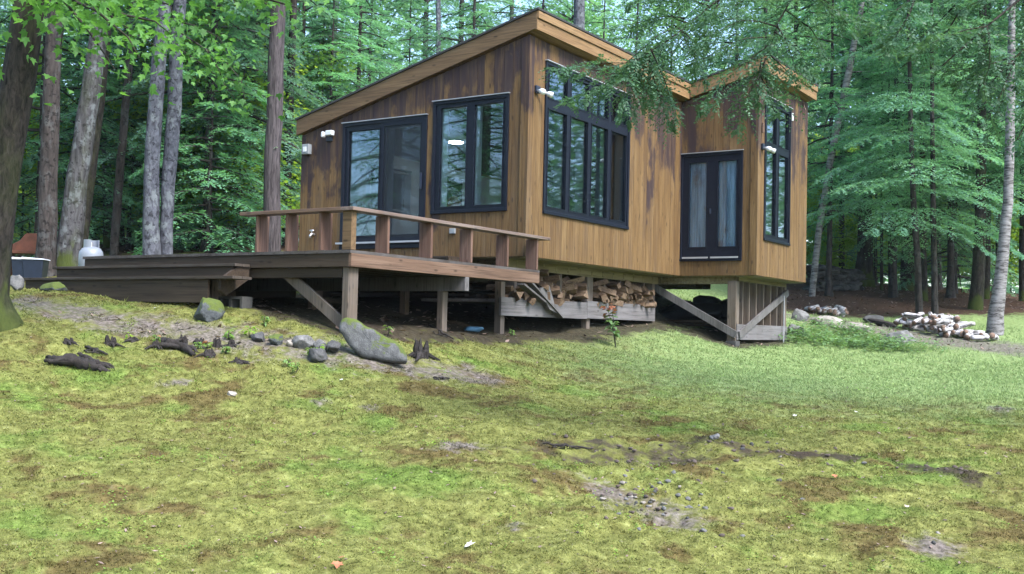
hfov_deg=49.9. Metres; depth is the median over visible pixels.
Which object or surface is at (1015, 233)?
sapling
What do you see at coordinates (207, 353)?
tree stump
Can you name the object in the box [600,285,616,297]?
split log
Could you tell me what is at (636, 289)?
split log
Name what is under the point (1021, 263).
hemlock tree
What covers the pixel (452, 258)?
step
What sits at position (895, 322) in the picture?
birch log
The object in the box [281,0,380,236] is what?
hemlock tree
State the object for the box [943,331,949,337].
birch log
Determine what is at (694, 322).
lumber board
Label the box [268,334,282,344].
rock
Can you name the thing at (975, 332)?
birch log
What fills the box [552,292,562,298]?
split log
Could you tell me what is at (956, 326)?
birch log
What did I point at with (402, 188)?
window
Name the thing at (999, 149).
hemlock tree
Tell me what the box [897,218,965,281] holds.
sapling
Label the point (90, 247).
propane tank
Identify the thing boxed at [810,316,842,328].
rock
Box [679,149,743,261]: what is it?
french door
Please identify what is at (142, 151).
hemlock tree
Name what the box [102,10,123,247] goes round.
maple tree
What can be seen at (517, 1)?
sky
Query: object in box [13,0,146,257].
hemlock tree
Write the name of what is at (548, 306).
board offcut
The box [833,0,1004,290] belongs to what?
hemlock tree
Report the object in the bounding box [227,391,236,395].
rock
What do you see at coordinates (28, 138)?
hemlock tree
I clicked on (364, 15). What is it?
maple tree
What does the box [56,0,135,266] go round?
oak tree
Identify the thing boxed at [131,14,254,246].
hemlock tree
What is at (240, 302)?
cinder block
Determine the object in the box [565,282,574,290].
split log
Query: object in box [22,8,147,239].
hemlock tree
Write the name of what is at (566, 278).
split log
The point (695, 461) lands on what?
earth clods
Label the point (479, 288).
lumber board
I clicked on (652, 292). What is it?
split log
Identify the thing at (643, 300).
split log
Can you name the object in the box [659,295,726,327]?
covered heap
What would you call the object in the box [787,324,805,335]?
rock
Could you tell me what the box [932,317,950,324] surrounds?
birch log
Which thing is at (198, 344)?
leafy plant
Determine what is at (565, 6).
hemlock tree
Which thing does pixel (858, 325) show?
rock
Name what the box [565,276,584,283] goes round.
split log
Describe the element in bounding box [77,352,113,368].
tree root
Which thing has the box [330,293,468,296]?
lumber board
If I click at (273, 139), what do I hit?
ash tree
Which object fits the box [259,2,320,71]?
hemlock tree
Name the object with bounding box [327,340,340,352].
rock
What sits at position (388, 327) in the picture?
leafy plant
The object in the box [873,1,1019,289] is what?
hemlock tree
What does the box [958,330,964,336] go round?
birch log
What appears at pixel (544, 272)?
split log
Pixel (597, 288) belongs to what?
split log
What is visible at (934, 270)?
hemlock tree
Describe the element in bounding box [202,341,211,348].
leafy plant
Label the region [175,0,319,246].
hemlock tree
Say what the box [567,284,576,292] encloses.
split log
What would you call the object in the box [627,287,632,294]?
split log
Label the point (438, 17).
pine tree
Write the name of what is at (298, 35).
hemlock tree
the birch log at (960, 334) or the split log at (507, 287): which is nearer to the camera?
the split log at (507, 287)
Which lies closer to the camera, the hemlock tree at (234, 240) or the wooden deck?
the wooden deck
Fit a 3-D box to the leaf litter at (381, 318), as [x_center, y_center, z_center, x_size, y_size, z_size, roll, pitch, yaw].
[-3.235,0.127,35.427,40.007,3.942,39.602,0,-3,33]
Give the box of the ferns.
[778,315,960,358]
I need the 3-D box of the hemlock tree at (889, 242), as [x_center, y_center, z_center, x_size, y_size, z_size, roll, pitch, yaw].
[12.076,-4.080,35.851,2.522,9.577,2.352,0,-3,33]
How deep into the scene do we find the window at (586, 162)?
18.83 m
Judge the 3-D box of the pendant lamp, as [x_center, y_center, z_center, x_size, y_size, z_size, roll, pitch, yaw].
[-1.070,-3.044,21.154,0.479,0.545,0.479,0,-3,33]
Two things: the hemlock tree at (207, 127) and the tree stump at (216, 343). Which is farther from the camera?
the hemlock tree at (207, 127)
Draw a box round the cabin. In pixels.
[295,7,817,345]
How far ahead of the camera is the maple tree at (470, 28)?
57.85 m
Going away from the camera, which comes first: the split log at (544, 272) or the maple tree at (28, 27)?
the maple tree at (28, 27)
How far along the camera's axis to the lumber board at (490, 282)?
19.10 m
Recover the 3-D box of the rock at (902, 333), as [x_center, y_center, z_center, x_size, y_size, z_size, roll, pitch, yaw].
[8.726,1.173,24.857,0.687,0.408,0.555,0,-3,38]
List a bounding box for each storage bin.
[12,257,32,276]
[21,257,50,280]
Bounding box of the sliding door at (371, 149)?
[335,113,428,249]
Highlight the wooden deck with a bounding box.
[23,206,549,331]
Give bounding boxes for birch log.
[808,304,819,310]
[832,311,844,316]
[834,305,846,311]
[840,310,848,315]
[893,317,901,325]
[898,319,908,325]
[900,313,916,318]
[904,312,920,317]
[909,323,925,331]
[912,317,922,324]
[921,319,929,323]
[927,326,939,334]
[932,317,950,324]
[938,315,953,319]
[941,327,953,331]
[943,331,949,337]
[949,321,967,329]
[953,315,959,321]
[953,323,959,329]
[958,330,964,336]
[959,321,974,325]
[964,332,973,339]
[968,330,984,334]
[971,335,988,339]
[989,333,998,339]
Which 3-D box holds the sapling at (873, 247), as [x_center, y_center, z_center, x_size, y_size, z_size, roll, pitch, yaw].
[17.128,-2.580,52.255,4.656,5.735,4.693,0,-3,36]
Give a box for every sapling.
[0,30,126,239]
[3,53,102,235]
[26,84,134,235]
[89,100,181,236]
[136,65,303,245]
[204,51,322,211]
[255,41,373,238]
[806,134,879,267]
[806,149,884,263]
[806,175,857,268]
[809,148,898,273]
[835,191,887,274]
[849,188,941,278]
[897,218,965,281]
[919,191,1018,275]
[943,159,1018,290]
[946,242,1018,286]
[969,182,1018,283]
[990,183,1018,292]
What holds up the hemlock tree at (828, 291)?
on the ground at (548, 329)
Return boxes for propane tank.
[78,239,102,265]
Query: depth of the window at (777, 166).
22.23 m
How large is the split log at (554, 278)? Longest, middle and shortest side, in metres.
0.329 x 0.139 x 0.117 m
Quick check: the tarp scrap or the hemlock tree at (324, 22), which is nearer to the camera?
the tarp scrap
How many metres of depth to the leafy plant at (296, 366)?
11.80 m
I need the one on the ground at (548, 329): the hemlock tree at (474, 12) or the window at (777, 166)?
the hemlock tree at (474, 12)
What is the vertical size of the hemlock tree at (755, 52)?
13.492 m
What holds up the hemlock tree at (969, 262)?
on the ground at (548, 329)
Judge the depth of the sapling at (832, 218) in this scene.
46.99 m
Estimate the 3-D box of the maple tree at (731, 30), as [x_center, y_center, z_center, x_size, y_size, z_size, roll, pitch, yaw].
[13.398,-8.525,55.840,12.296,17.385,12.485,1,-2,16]
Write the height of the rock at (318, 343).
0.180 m
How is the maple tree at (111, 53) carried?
on the ground at (548, 329)
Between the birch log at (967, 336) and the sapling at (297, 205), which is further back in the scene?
the sapling at (297, 205)
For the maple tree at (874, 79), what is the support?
on the ground at (548, 329)
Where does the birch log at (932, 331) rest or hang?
on the ground at (548, 329)
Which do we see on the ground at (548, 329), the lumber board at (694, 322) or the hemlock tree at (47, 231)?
the hemlock tree at (47, 231)
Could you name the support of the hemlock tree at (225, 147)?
on the ground at (548, 329)
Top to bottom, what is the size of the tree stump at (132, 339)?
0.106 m
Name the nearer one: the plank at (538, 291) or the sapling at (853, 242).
the plank at (538, 291)
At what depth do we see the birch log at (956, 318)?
25.87 m
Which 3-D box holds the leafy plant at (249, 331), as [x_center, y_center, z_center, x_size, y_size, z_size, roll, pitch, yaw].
[-3.076,0.548,13.007,0.299,0.183,0.258,0,-3,33]
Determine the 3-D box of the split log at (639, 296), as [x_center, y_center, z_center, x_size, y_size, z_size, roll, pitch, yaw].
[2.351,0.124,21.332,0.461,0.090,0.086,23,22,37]
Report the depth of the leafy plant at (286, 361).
12.03 m
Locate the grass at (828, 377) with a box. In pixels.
[6,253,1023,569]
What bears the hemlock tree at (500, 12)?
on the ground at (548, 329)
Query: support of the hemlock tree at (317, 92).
on the ground at (548, 329)
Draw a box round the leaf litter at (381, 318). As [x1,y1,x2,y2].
[17,241,1021,408]
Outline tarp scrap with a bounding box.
[464,326,483,331]
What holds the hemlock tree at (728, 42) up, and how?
on the ground at (548, 329)
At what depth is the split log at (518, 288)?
17.89 m
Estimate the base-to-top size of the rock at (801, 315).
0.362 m
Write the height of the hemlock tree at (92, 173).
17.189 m
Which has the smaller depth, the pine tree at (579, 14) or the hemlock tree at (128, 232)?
the hemlock tree at (128, 232)
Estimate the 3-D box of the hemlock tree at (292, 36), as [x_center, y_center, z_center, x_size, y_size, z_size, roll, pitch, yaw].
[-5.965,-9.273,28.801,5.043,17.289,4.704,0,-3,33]
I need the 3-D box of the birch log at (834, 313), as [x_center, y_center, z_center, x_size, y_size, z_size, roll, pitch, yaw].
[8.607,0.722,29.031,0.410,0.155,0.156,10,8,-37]
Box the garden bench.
[11,233,36,274]
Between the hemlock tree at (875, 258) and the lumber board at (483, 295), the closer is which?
the lumber board at (483, 295)
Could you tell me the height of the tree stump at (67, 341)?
0.125 m
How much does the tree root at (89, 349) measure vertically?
0.097 m
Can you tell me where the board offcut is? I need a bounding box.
[539,286,556,312]
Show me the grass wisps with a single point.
(538, 444)
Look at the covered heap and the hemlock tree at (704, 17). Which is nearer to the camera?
the hemlock tree at (704, 17)
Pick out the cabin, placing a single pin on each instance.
(706, 204)
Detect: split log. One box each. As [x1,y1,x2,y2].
[486,284,513,290]
[487,293,508,298]
[505,282,527,293]
[509,292,523,300]
[521,293,528,299]
[524,292,535,305]
[535,281,548,290]
[539,269,548,276]
[544,275,559,281]
[550,286,559,294]
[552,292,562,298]
[553,297,561,304]
[562,276,569,286]
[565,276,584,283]
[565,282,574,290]
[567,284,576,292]
[571,290,588,299]
[576,283,586,291]
[593,285,601,291]
[593,291,601,298]
[594,279,608,285]
[599,292,607,301]
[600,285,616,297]
[605,282,620,288]
[613,300,623,306]
[616,287,627,293]
[616,290,626,298]
[623,280,630,288]
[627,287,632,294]
[629,292,643,298]
[631,284,641,292]
[636,298,646,305]
[641,291,649,294]
[642,290,654,296]
[645,302,654,307]
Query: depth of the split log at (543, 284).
18.36 m
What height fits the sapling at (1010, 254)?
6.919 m
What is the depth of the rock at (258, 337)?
12.77 m
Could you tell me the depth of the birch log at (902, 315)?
26.65 m
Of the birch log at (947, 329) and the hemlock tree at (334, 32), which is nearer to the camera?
the birch log at (947, 329)
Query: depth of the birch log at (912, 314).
26.56 m
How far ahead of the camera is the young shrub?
18.94 m
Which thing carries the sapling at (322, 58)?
on the ground at (548, 329)
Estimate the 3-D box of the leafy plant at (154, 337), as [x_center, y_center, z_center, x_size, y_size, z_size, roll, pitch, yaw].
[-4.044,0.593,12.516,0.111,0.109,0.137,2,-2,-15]
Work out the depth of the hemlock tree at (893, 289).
33.93 m
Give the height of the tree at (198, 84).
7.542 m
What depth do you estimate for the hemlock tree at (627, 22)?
44.90 m
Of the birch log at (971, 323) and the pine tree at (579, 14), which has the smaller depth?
the birch log at (971, 323)
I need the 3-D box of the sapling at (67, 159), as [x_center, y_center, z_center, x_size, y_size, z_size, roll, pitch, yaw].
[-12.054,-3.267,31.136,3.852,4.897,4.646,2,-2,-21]
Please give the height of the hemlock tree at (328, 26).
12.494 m
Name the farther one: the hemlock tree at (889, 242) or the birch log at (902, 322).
the hemlock tree at (889, 242)
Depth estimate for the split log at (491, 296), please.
17.88 m
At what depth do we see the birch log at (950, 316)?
26.35 m
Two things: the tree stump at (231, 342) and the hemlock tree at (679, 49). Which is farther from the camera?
the hemlock tree at (679, 49)
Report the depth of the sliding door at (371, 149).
18.95 m
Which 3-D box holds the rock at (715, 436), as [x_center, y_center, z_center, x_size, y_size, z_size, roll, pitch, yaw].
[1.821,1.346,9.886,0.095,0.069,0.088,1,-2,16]
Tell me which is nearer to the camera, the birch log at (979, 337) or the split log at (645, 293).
the split log at (645, 293)
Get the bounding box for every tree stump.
[63,337,78,345]
[104,335,125,347]
[122,337,139,342]
[145,340,162,349]
[176,334,188,342]
[193,338,207,344]
[194,348,215,357]
[212,338,224,347]
[223,338,236,347]
[228,357,250,364]
[408,338,440,360]
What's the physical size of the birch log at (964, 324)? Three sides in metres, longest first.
0.410 x 0.156 x 0.155 m
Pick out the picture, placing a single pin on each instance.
(454, 186)
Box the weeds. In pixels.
[16,290,1017,573]
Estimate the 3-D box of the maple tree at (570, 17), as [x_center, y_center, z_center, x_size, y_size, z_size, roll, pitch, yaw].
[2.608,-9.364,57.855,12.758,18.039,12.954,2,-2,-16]
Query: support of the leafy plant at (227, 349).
on the ground at (548, 329)
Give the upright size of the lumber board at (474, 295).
0.050 m
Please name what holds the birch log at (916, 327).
on the ground at (548, 329)
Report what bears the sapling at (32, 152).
on the ground at (548, 329)
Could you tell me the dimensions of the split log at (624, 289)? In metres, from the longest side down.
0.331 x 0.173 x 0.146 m
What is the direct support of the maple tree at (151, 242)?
on the ground at (548, 329)
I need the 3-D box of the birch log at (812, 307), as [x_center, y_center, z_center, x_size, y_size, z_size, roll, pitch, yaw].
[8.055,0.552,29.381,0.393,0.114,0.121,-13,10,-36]
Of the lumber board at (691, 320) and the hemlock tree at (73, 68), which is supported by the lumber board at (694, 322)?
the lumber board at (691, 320)
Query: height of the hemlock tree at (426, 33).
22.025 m
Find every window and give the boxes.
[393,170,411,213]
[430,92,509,213]
[542,59,630,229]
[763,95,792,245]
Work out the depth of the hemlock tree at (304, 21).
34.49 m
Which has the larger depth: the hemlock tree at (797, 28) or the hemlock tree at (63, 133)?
the hemlock tree at (797, 28)
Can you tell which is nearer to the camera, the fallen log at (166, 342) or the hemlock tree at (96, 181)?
the fallen log at (166, 342)
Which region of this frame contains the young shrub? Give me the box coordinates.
[599,303,620,346]
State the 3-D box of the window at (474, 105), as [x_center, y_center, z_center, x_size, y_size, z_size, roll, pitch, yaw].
[-0.638,-2.141,17.916,1.526,1.884,0.275,0,-3,33]
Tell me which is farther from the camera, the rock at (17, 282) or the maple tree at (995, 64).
the maple tree at (995, 64)
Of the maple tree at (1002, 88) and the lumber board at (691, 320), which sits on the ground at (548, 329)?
the maple tree at (1002, 88)
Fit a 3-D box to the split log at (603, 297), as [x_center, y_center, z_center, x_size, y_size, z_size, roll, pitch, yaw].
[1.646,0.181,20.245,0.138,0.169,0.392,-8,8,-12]
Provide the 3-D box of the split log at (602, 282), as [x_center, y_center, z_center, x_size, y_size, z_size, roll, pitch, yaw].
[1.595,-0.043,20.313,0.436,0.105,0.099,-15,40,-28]
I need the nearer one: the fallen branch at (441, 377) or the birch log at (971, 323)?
the fallen branch at (441, 377)
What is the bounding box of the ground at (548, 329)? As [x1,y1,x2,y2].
[0,241,1023,573]
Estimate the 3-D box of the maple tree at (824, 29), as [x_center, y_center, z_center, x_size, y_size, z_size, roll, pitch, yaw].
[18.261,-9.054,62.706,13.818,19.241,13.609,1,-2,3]
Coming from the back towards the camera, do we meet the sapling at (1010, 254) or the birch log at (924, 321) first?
the sapling at (1010, 254)
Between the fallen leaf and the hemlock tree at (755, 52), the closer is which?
the fallen leaf
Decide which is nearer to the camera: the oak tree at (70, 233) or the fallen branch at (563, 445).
the fallen branch at (563, 445)
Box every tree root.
[44,353,109,371]
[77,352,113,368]
[84,345,107,354]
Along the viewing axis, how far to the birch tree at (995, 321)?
25.90 m
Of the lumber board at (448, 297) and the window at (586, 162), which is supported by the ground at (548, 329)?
the lumber board at (448, 297)
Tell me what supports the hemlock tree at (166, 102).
on the ground at (548, 329)
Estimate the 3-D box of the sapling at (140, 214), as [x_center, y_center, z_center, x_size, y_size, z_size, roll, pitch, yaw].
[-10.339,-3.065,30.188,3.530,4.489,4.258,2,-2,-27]
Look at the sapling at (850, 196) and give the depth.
49.65 m
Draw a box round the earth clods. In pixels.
[531,433,999,536]
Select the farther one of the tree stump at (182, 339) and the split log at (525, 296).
the split log at (525, 296)
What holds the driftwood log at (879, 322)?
on the ground at (548, 329)
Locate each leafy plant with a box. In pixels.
[152,334,160,341]
[193,342,202,348]
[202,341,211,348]
[221,346,230,352]
[223,328,234,339]
[239,326,258,337]
[261,316,269,325]
[283,359,291,366]
[289,362,299,372]
[382,325,393,335]
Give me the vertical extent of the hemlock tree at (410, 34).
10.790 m
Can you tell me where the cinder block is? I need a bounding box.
[218,296,252,308]
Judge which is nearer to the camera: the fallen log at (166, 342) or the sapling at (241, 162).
the fallen log at (166, 342)
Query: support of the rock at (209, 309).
on the ground at (548, 329)
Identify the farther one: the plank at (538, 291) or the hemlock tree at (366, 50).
the hemlock tree at (366, 50)
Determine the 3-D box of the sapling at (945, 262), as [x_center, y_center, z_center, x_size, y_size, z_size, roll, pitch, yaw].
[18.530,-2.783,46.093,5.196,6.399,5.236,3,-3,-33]
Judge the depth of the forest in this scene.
70.94 m
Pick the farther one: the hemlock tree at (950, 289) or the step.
the hemlock tree at (950, 289)
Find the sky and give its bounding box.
[1,0,1020,292]
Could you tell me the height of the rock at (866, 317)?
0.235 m
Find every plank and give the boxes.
[517,283,545,302]
[523,282,563,317]
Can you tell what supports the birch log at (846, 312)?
on the ground at (548, 329)
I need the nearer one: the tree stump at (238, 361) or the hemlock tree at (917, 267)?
the tree stump at (238, 361)
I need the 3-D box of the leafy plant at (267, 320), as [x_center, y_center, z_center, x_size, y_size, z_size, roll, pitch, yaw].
[-3.007,0.424,13.432,0.167,0.142,0.127,0,-3,33]
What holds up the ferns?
on the ground at (548, 329)
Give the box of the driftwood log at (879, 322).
[867,318,896,326]
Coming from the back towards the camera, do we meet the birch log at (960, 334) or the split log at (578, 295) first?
the birch log at (960, 334)
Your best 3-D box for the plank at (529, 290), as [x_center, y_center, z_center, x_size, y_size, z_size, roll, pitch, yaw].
[0.323,0.098,17.994,0.141,0.292,0.814,0,-2,28]
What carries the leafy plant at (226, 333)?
on the ground at (548, 329)
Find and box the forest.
[0,0,1021,292]
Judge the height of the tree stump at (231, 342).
0.146 m
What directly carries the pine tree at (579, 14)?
on the ground at (548, 329)
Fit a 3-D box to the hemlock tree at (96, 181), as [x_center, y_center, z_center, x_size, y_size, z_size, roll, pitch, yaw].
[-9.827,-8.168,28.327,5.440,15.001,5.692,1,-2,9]
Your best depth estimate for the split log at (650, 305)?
21.68 m
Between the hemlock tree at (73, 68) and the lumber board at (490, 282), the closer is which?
the lumber board at (490, 282)
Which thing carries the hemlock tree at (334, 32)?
on the ground at (548, 329)
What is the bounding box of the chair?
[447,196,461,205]
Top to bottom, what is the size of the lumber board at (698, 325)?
0.030 m
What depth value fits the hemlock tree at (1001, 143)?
33.46 m
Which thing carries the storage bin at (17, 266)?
on the ground at (548, 329)
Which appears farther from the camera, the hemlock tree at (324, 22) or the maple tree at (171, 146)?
the hemlock tree at (324, 22)
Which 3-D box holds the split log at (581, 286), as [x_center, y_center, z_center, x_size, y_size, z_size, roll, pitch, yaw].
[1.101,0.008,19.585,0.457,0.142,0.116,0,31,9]
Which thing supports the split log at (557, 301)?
on the cabin
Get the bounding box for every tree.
[0,0,39,238]
[0,0,148,257]
[0,0,354,331]
[0,1,66,237]
[0,14,42,237]
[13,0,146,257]
[13,16,141,243]
[19,1,225,246]
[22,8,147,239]
[35,0,62,276]
[39,11,150,112]
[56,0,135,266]
[58,1,201,252]
[60,0,258,241]
[60,0,334,252]
[66,0,301,245]
[82,13,112,247]
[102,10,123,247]
[109,1,134,255]
[127,0,289,254]
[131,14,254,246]
[137,1,145,241]
[142,0,170,254]
[160,0,286,253]
[173,0,318,249]
[173,6,290,249]
[174,0,321,240]
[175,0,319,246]
[233,1,335,234]
[242,0,372,204]
[243,0,392,230]
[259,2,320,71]
[263,1,285,251]
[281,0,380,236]
[281,9,358,240]
[282,0,296,245]
[285,1,382,195]
[296,0,423,176]
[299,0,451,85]
[324,0,406,94]
[325,1,338,100]
[332,0,385,100]
[371,0,465,75]
[375,0,437,65]
[390,0,517,171]
[407,0,516,179]
[429,0,515,178]
[436,0,440,52]
[456,0,541,177]
[499,0,665,57]
[501,0,571,19]
[538,0,1023,159]
[573,0,601,28]
[585,0,628,45]
[590,0,758,80]
[601,0,666,68]
[672,1,723,76]
[676,0,811,264]
[680,0,856,166]
[732,0,825,203]
[736,0,873,190]
[744,1,903,254]
[754,0,849,252]
[771,0,927,296]
[798,0,916,268]
[806,0,999,297]
[807,0,963,286]
[807,0,1014,316]
[807,0,1023,300]
[808,3,929,280]
[809,0,888,296]
[811,0,1023,314]
[821,41,929,284]
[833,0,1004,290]
[833,0,1023,297]
[847,29,908,289]
[849,30,917,288]
[872,1,1019,296]
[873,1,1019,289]
[885,0,1023,309]
[890,1,1021,203]
[899,48,1018,292]
[906,0,1023,298]
[928,0,1021,267]
[945,0,1023,300]
[949,3,1023,209]
[954,1,1023,219]
[968,41,1019,139]
[985,0,1015,335]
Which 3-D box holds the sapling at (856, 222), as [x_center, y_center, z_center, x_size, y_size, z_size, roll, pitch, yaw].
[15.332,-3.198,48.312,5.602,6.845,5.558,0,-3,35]
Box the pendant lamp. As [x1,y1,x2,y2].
[448,130,465,143]
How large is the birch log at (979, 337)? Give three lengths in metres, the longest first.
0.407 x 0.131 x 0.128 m
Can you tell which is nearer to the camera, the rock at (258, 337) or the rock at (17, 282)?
the rock at (258, 337)
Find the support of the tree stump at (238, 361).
on the ground at (548, 329)
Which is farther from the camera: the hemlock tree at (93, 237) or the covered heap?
the hemlock tree at (93, 237)
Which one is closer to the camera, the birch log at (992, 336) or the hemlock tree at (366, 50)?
the birch log at (992, 336)
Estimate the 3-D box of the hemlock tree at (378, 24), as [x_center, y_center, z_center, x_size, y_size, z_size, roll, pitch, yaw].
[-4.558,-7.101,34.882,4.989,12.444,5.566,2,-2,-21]
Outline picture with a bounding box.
[447,176,462,203]
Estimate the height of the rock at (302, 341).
0.188 m
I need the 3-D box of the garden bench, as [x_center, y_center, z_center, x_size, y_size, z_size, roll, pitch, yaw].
[-9.899,-0.643,22.518,0.920,0.947,0.460,1,-2,-3]
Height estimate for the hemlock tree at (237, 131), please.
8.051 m
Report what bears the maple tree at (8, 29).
on the ground at (548, 329)
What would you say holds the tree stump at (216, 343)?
on the ground at (548, 329)
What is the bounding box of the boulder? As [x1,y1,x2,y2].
[339,318,406,363]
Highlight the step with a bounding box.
[413,256,458,260]
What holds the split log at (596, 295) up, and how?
on the split log
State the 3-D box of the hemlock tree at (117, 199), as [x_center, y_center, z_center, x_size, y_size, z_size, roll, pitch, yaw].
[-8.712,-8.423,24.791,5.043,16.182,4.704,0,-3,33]
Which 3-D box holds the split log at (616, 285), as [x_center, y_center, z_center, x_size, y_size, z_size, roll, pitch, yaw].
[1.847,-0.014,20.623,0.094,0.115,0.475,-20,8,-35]
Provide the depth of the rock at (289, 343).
12.68 m
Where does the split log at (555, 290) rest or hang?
on the split log
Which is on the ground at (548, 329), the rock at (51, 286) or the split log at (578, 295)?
the rock at (51, 286)
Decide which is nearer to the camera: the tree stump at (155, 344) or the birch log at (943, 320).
the tree stump at (155, 344)
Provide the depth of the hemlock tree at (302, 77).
28.82 m
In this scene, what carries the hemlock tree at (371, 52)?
on the ground at (548, 329)
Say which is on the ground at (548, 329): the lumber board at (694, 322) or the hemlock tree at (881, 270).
the hemlock tree at (881, 270)
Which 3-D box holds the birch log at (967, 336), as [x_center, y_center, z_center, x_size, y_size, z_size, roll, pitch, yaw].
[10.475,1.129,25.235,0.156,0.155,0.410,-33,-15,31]
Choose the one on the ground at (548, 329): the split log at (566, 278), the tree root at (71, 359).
the tree root at (71, 359)
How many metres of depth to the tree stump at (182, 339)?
12.65 m
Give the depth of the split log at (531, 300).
18.00 m
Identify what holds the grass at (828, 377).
on the ground at (548, 329)
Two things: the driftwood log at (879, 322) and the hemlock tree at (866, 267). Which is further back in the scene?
the hemlock tree at (866, 267)
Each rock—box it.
[10,275,24,290]
[39,282,67,291]
[193,297,224,321]
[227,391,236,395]
[250,332,264,341]
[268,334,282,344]
[286,339,292,346]
[292,335,314,348]
[307,348,327,362]
[313,339,326,350]
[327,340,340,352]
[709,433,719,439]
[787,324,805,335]
[791,308,809,321]
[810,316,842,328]
[841,322,872,331]
[862,315,883,322]
[880,330,916,343]
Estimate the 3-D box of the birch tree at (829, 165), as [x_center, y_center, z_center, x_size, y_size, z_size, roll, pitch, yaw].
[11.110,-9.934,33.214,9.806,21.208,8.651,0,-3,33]
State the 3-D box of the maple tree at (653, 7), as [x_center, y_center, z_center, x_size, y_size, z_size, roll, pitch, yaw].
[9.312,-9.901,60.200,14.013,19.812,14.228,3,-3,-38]
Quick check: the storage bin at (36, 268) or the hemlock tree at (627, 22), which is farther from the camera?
the hemlock tree at (627, 22)
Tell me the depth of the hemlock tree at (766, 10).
53.52 m
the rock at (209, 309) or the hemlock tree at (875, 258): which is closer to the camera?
the rock at (209, 309)
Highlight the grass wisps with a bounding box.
[0,296,1023,573]
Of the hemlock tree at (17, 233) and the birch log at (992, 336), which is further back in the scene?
the hemlock tree at (17, 233)
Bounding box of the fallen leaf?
[331,561,342,567]
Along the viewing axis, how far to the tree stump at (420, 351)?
13.19 m
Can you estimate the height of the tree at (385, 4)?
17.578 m
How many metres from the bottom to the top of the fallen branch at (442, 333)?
0.202 m
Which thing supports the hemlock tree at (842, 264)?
on the ground at (548, 329)
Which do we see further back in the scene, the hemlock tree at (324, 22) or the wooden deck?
the hemlock tree at (324, 22)
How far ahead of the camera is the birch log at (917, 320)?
26.34 m
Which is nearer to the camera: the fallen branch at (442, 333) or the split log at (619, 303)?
the fallen branch at (442, 333)
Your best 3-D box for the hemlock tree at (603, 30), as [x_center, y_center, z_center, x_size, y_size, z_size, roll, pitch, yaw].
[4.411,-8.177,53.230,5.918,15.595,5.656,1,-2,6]
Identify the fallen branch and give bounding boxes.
[428,324,453,338]
[433,376,449,379]
[543,442,592,448]
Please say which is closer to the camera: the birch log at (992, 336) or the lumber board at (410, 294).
the lumber board at (410, 294)
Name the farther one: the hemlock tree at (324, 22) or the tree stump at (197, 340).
the hemlock tree at (324, 22)
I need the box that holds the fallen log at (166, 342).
[159,337,197,355]
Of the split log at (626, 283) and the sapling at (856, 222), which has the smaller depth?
the split log at (626, 283)
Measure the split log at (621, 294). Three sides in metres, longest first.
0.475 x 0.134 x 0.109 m
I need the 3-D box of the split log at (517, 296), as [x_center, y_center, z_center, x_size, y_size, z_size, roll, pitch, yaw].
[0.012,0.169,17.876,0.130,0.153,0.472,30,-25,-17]
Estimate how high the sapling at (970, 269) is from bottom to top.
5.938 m
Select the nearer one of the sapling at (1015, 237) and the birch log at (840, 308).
the birch log at (840, 308)
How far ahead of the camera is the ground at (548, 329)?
9.13 m
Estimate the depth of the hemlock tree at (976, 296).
30.89 m
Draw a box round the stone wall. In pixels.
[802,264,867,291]
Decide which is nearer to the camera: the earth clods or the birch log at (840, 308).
the earth clods
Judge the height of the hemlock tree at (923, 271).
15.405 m
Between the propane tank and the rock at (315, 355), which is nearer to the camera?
the rock at (315, 355)
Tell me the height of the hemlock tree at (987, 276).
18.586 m
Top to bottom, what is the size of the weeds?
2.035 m
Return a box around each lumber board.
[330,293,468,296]
[340,294,486,297]
[361,294,479,296]
[409,297,480,297]
[469,281,494,283]
[469,287,486,290]
[667,320,726,321]
[674,322,726,323]
[682,324,713,326]
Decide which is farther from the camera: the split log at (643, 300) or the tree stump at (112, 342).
the split log at (643, 300)
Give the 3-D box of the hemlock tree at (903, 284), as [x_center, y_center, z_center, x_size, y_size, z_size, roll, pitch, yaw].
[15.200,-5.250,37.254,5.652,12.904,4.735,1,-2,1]
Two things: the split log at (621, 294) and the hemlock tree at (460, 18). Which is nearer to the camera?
the split log at (621, 294)
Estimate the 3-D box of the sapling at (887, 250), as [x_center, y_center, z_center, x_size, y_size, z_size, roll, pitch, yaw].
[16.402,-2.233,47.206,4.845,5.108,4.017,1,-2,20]
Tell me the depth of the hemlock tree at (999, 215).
38.75 m
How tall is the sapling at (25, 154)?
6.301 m

